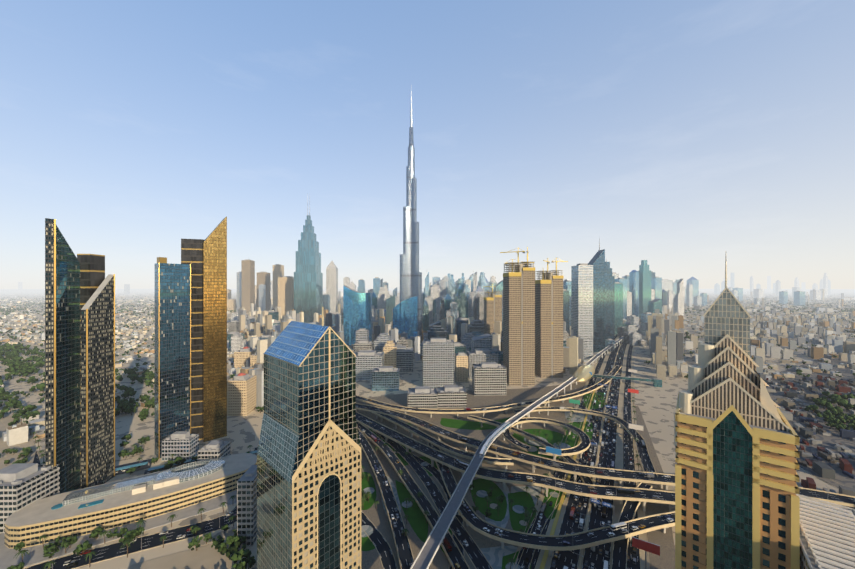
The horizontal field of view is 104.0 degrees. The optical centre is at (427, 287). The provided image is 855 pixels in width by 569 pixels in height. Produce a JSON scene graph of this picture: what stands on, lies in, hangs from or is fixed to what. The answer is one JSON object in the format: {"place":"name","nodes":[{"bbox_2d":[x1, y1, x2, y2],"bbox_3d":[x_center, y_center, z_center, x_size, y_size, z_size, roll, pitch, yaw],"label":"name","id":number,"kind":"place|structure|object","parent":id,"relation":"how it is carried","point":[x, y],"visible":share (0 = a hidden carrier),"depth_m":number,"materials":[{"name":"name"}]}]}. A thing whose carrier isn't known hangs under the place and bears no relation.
{"place":"outdoors","nodes":[
{"label":"outdoors","id":0,"kind":"place"},
{"bbox_2d":[361,510,397,568],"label":"ramp","id":1,"kind":"structure","parent":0,"point":[382,547],"depth_m":224.30,"materials":[{"name":"black asphalt"}]},
{"bbox_2d":[361,525,372,536],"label":"paved circle","id":2,"kind":"object","parent":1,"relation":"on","point":[368,529],"visible":0.59,"depth_m":238.01,"materials":[{"name":"grey concrete"}]},
{"bbox_2d":[380,476,400,518],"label":"paving","id":3,"kind":"structure","parent":0,"point":[394,490],"depth_m":276.87,"materials":[{"name":"grey concrete"}]},
{"bbox_2d":[369,428,411,465],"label":"lawn","id":4,"kind":"structure","parent":0,"point":[402,459],"depth_m":348.60,"materials":[{"name":"green plant"}]},
{"bbox_2d":[395,480,427,541],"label":"lawn","id":5,"kind":"structure","parent":0,"point":[417,519],"depth_m":254.92,"materials":[{"name":"green plant"}]},
{"bbox_2d":[402,501,412,507],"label":"paved circle","id":6,"kind":"object","parent":5,"relation":"on","point":[408,504],"visible":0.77,"depth_m":266.58,"materials":[{"name":"grey concrete"}]},
{"bbox_2d":[0,0,854,288],"bbox_3d":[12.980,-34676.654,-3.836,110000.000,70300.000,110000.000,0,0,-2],"label":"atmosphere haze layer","id":7,"kind":"object","parent":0,"point":[685,140],"visible":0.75,"depth_m":40591.03,"materials":[{"name":"blue"}]},
{"bbox_2d":[0,289,854,568],"bbox_3d":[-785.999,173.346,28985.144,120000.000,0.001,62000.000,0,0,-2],"label":"ground","id":8,"kind":"structure","parent":0,"point":[657,406],"depth_m":526.35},
{"bbox_2d":[0,414,35,468],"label":"sand lot","id":9,"kind":"structure","parent":8,"relation":"on","point":[6,420],"depth_m":363.74,"materials":[{"name":"beige sand"}]},
{"bbox_2d":[0,413,40,464],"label":"road","id":10,"kind":"structure","parent":8,"relation":"on","point":[36,459],"depth_m":342.40,"materials":[{"name":"grey asphalt"}]},
{"bbox_2d":[0,450,255,568],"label":"pavement","id":11,"kind":"structure","parent":8,"relation":"on","point":[33,557],"depth_m":231.12,"materials":[{"name":"grey concrete"}]},
{"bbox_2d":[0,431,256,546],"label":"blocks","id":12,"kind":"structure","parent":8,"relation":"on","point":[22,485],"depth_m":245.00,"materials":[{"name":"white concrete"}]},
{"bbox_2d":[5,453,256,548],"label":"podium building","id":13,"kind":"structure","parent":8,"relation":"on","point":[105,506],"depth_m":251.16,"materials":[{"name":"beige concrete"}]},
{"bbox_2d":[45,217,226,493],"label":"twin towers","id":14,"kind":"structure","parent":8,"relation":"on","point":[191,342],"depth_m":300.82,"materials":[{"name":"blue glass"}]},
{"bbox_2d":[23,447,257,568],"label":"road","id":15,"kind":"structure","parent":8,"relation":"on","point":[111,551],"depth_m":225.16,"materials":[{"name":"grey asphalt"}]},
{"bbox_2d":[128,544,239,568],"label":"sand lot","id":16,"kind":"structure","parent":8,"relation":"on","point":[206,557],"depth_m":211.08,"materials":[{"name":"beige sand"}]},
{"bbox_2d":[115,450,256,474],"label":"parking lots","id":17,"kind":"structure","parent":8,"relation":"on","point":[145,464],"depth_m":320.91,"materials":[{"name":"grey asphalt"}]},
{"bbox_2d":[257,307,360,568],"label":"skyscraper","id":18,"kind":"structure","parent":8,"relation":"on","point":[309,482],"depth_m":157.49,"materials":[{"name":"beige glass"}]},
{"bbox_2d":[343,285,417,344],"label":"glass towers","id":19,"kind":"structure","parent":8,"relation":"on","point":[357,310],"depth_m":892.37,"materials":[{"name":"blue glass"}]},
{"bbox_2d":[358,429,413,568],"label":"ramp","id":20,"kind":"structure","parent":8,"relation":"on","point":[404,551],"depth_m":255.52,"materials":[{"name":"grey asphalt"}]},
{"bbox_2d":[396,91,421,342],"bbox_3d":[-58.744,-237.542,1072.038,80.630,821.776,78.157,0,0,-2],"label":"skyscraper","id":21,"kind":"structure","parent":8,"relation":"on","point":[410,280],"depth_m":1053.76,"materials":[{"name":"grey metal"}]},
{"bbox_2d":[356,421,469,568],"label":"ramp","id":22,"kind":"structure","parent":8,"relation":"on","point":[454,555],"depth_m":268.06,"materials":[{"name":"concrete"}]},
{"bbox_2d":[18,212,830,361],"bbox_3d":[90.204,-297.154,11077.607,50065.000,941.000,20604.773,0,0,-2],"label":"distant skyscrapers","id":23,"kind":"structure","parent":8,"relation":"on","point":[601,301],"depth_m":1570.26,"materials":[{"name":"glass"}]},
{"bbox_2d":[0,288,854,508],"bbox_3d":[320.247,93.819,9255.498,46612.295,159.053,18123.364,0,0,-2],"label":"city","id":24,"kind":"object","parent":8,"relation":"on","point":[664,335],"visible":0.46,"depth_m":844.67},
{"bbox_2d":[0,290,854,568],"bbox_3d":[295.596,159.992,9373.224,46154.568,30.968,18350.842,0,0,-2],"label":"trees","id":25,"kind":"object","parent":8,"relation":"on","point":[16,362],"visible":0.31,"depth_m":447.62,"materials":[{"name":"green plant"}]},
{"bbox_2d":[410,453,464,568],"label":"road","id":26,"kind":"structure","parent":8,"relation":"on","point":[434,472],"depth_m":295.89,"materials":[{"name":"black asphalt"}]},
{"bbox_2d":[52,369,827,568],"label":"road furniture","id":27,"kind":"object","parent":8,"relation":"on","point":[646,546],"visible":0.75,"depth_m":260.33,"materials":[{"name":"silver metal"}]},
{"bbox_2d":[227,305,662,415],"bbox_3d":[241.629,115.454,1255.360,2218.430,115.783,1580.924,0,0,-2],"label":"mid-rise buildings","id":28,"kind":"structure","parent":8,"relation":"on","point":[383,360],"depth_m":626.96,"materials":[{"name":"grey concrete"}]},
{"bbox_2d":[356,365,621,417],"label":"flyover","id":29,"kind":"object","parent":8,"relation":"on","point":[488,409],"visible":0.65,"depth_m":464.25,"materials":[{"name":"concrete"}]},
{"bbox_2d":[356,412,674,510],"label":"flyover","id":30,"kind":"object","parent":8,"relation":"on","point":[643,495],"visible":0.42,"depth_m":284.15,"materials":[{"name":"concrete"}]},
{"bbox_2d":[356,382,674,568],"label":"paved ground","id":31,"kind":"structure","parent":8,"relation":"on","point":[379,519],"depth_m":328.89,"materials":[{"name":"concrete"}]},
{"bbox_2d":[361,536,374,550],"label":"lawn","id":32,"kind":"structure","parent":31,"relation":"on","point":[367,544],"depth_m":225.21,"materials":[{"name":"green plant"}]},
{"bbox_2d":[361,472,376,509],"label":"lawn","id":33,"kind":"structure","parent":31,"relation":"on","point":[366,481],"depth_m":289.40,"materials":[{"name":"green plant"}]},
{"bbox_2d":[364,487,374,492],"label":"paved circle","id":34,"kind":"object","parent":33,"relation":"on","point":[370,489],"visible":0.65,"depth_m":286.33,"materials":[{"name":"grey concrete"}]},
{"bbox_2d":[374,431,492,568],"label":"ramp","id":35,"kind":"structure","parent":31,"relation":"on","point":[476,556],"depth_m":263.59,"materials":[{"name":"grey asphalt"}]},
{"bbox_2d":[372,411,513,470],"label":"elevated road","id":36,"kind":"structure","parent":31,"relation":"on","point":[446,448],"depth_m":345.39,"materials":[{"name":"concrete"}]},
{"bbox_2d":[440,417,510,429],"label":"lawn strip","id":37,"kind":"object","parent":31,"relation":"on","point":[462,424],"visible":0.6,"depth_m":422.37,"materials":[{"name":"green plant"}]},
{"bbox_2d":[511,486,542,504],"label":"paving","id":38,"kind":"structure","parent":31,"relation":"on","point":[533,491],"depth_m":285.14,"materials":[{"name":"beige concrete"}]},
{"bbox_2d":[508,491,535,532],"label":"lawn","id":39,"kind":"structure","parent":38,"relation":"on","point":[523,499],"depth_m":263.07,"materials":[{"name":"green plant"}]},
{"bbox_2d":[512,505,524,512],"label":"landscape circle","id":40,"kind":"object","parent":39,"relation":"on","point":[517,508],"visible":0.77,"depth_m":261.18,"materials":[{"name":"grey concrete"}]},
{"bbox_2d":[502,417,589,459],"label":"loop","id":41,"kind":"object","parent":31,"relation":"on","point":[581,447],"visible":0.9,"depth_m":362.61,"materials":[{"name":"concrete"}]},
{"bbox_2d":[513,459,587,568],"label":"slip road","id":42,"kind":"structure","parent":31,"relation":"on","point":[528,553],"depth_m":237.17,"materials":[{"name":"black asphalt"}]},
{"bbox_2d":[428,437,674,556],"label":"ramp","id":43,"kind":"structure","parent":31,"relation":"on","point":[576,541],"depth_m":223.90,"materials":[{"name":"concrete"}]},
{"bbox_2d":[543,488,566,518],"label":"lawn strip","id":44,"kind":"object","parent":31,"relation":"on","point":[548,511],"visible":0.33,"depth_m":269.13,"materials":[{"name":"green plant"}]},
{"bbox_2d":[549,492,559,497],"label":"landscape circle","id":45,"kind":"object","parent":44,"relation":"on","point":[555,494],"visible":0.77,"depth_m":279.44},
{"bbox_2d":[539,390,594,568],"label":"strip","id":46,"kind":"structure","parent":31,"relation":"on","point":[545,556],"depth_m":260.04,"materials":[{"name":"brown"}]},
{"bbox_2d":[513,407,657,475],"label":"elevated road","id":47,"kind":"structure","parent":31,"relation":"on","point":[645,460],"depth_m":404.09,"materials":[{"name":"concrete"}]},
{"bbox_2d":[484,247,567,385],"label":"tower blocks","id":48,"kind":"structure","parent":8,"relation":"on","point":[532,326],"depth_m":624.61,"materials":[{"name":"concrete"}]},
{"bbox_2d":[467,415,601,504],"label":"ramp","id":49,"kind":"object","parent":8,"relation":"on","point":[544,443],"visible":0.54,"depth_m":368.38,"materials":[{"name":"concrete"}]},
{"bbox_2d":[410,309,670,568],"bbox_3d":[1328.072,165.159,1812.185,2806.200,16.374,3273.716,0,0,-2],"label":"metro viaduct","id":50,"kind":"object","parent":8,"relation":"on","point":[429,549],"visible":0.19,"depth_m":261.81,"materials":[{"name":"concrete"}]},
{"bbox_2d":[479,421,510,457],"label":"metro train","id":51,"kind":"object","parent":50,"relation":"on","point":[493,436],"visible":1,"depth_m":345.27,"materials":[{"name":"white metal"}]},
{"bbox_2d":[516,335,617,568],"bbox_3d":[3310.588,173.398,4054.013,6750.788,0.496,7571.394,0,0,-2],"label":"service road","id":52,"kind":"structure","parent":8,"relation":"on","point":[537,552],"depth_m":309.49,"materials":[{"name":"black asphalt"}]},
{"bbox_2d":[509,322,649,568],"bbox_3d":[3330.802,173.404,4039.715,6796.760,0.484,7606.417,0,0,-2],"label":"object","id":53,"kind":"object","parent":8,"relation":"on","point":[618,506],"visible":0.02,"depth_m":321.55,"materials":[{"name":"asphalt"},{"name":"concrete"}]},
{"bbox_2d":[566,421,592,442],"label":"lawn","id":54,"kind":"structure","parent":53,"relation":"on","point":[589,433],"depth_m":404.69,"materials":[{"name":"green plant"}]},
{"bbox_2d":[581,319,640,568],"bbox_3d":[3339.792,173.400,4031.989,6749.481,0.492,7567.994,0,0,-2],"label":"highway","id":55,"kind":"structure","parent":53,"relation":"on","point":[596,558],"depth_m":301.44,"materials":[{"name":"grey asphalt"}]},
{"bbox_2d":[63,321,673,568],"bbox_3d":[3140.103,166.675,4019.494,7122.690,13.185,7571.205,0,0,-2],"label":"traffic","id":56,"kind":"object","parent":55,"relation":"on","point":[622,526],"visible":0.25,"depth_m":266.51,"materials":[{"name":"paint"}]},
{"bbox_2d":[356,403,854,507],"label":"flyover","id":57,"kind":"object","parent":8,"relation":"on","point":[620,475],"visible":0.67,"depth_m":303.09,"materials":[{"name":"concrete"}]},
{"bbox_2d":[578,319,639,568],"bbox_3d":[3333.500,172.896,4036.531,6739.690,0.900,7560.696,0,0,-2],"label":"median barrier","id":58,"kind":"object","parent":8,"relation":"on","point":[582,550],"visible":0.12,"depth_m":299.98,"materials":[{"name":"concrete"}]},
{"bbox_2d":[574,365,661,386],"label":"metro station","id":59,"kind":"object","parent":8,"relation":"on","point":[581,373],"visible":0.9,"depth_m":598.79,"materials":[{"name":"gold metal"}]},
{"bbox_2d":[611,482,651,568],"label":"road","id":60,"kind":"structure","parent":8,"relation":"on","point":[620,547],"depth_m":223.57,"materials":[{"name":"black asphalt"}]},
{"bbox_2d":[623,324,640,568],"bbox_3d":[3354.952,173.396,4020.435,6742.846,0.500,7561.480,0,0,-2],"label":"highway","id":61,"kind":"structure","parent":8,"relation":"on","point":[628,452],"depth_m":357.25,"materials":[{"name":"black asphalt"}]},
{"bbox_2d":[763,353,854,487],"bbox_3d":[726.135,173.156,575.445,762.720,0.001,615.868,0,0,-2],"label":"construction yard","id":62,"kind":"structure","parent":8,"relation":"on","point":[829,442],"depth_m":422.15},
{"bbox_2d":[419,456,437,475],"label":"lawn","id":63,"kind":"structure","parent":0,"point":[426,459],"depth_m":332.63,"materials":[{"name":"green plant"}]},
{"bbox_2d":[485,483,509,527],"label":"paving","id":64,"kind":"structure","parent":0,"point":[504,521],"depth_m":251.67,"materials":[{"name":"grey concrete"}]},
{"bbox_2d":[470,478,506,520],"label":"lawn","id":65,"kind":"structure","parent":64,"relation":"on","point":[484,485],"depth_m":273.00,"materials":[{"name":"green plant"}]},
{"bbox_2d":[476,490,487,496],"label":"paved circle","id":66,"kind":"object","parent":65,"relation":"on","point":[481,493],"visible":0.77,"depth_m":280.84,"materials":[{"name":"grey concrete"}]},
{"bbox_2d":[490,503,496,508],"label":"paved circle","id":67,"kind":"object","parent":65,"relation":"on","point":[493,505],"visible":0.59,"depth_m":265.38,"materials":[{"name":"grey concrete"}]},
{"bbox_2d":[480,546,517,568],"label":"paving","id":68,"kind":"structure","parent":0,"point":[494,556],"depth_m":217.60,"materials":[{"name":"grey concrete"}]},
{"bbox_2d":[502,551,530,568],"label":"lawn","id":69,"kind":"structure","parent":0,"point":[505,560],"depth_m":213.55,"materials":[{"name":"green plant"}]},
{"bbox_2d":[505,562,520,568],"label":"landscape circle","id":70,"kind":"object","parent":69,"relation":"on","point":[507,566],"visible":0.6,"depth_m":207.32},
{"bbox_2d":[529,445,537,451],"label":"island paving","id":71,"kind":"structure","parent":0,"point":[533,449],"depth_m":357.14,"materials":[{"name":"grey concrete"}]},
{"bbox_2d":[512,429,576,458],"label":"lawn","id":72,"kind":"structure","parent":0,"point":[553,437],"depth_m":383.18,"materials":[{"name":"green plant"}]},
{"bbox_2d":[524,436,547,445],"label":"island paving","id":73,"kind":"structure","parent":72,"relation":"on","point":[530,442],"depth_m":373.28,"materials":[{"name":"grey concrete"}]},
{"bbox_2d":[553,443,570,448],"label":"island paving","id":74,"kind":"structure","parent":0,"point":[566,446],"depth_m":366.19,"materials":[{"name":"grey concrete"}]},
{"bbox_2d":[565,412,591,421],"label":"paving","id":75,"kind":"structure","parent":0,"point":[577,416],"depth_m":448.54,"materials":[{"name":"grey concrete"}]},
{"bbox_2d":[549,337,622,568],"bbox_3d":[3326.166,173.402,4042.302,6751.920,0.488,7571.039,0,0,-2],"label":"highway","id":76,"kind":"structure","parent":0,"point":[568,558],"depth_m":261.89,"materials":[{"name":"black asphalt"}]},
{"bbox_2d":[583,392,605,408],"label":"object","id":77,"kind":"object","parent":76,"relation":"on","point":[596,406],"visible":0.53,"depth_m":512.14,"materials":[{"name":"green plant"}]},
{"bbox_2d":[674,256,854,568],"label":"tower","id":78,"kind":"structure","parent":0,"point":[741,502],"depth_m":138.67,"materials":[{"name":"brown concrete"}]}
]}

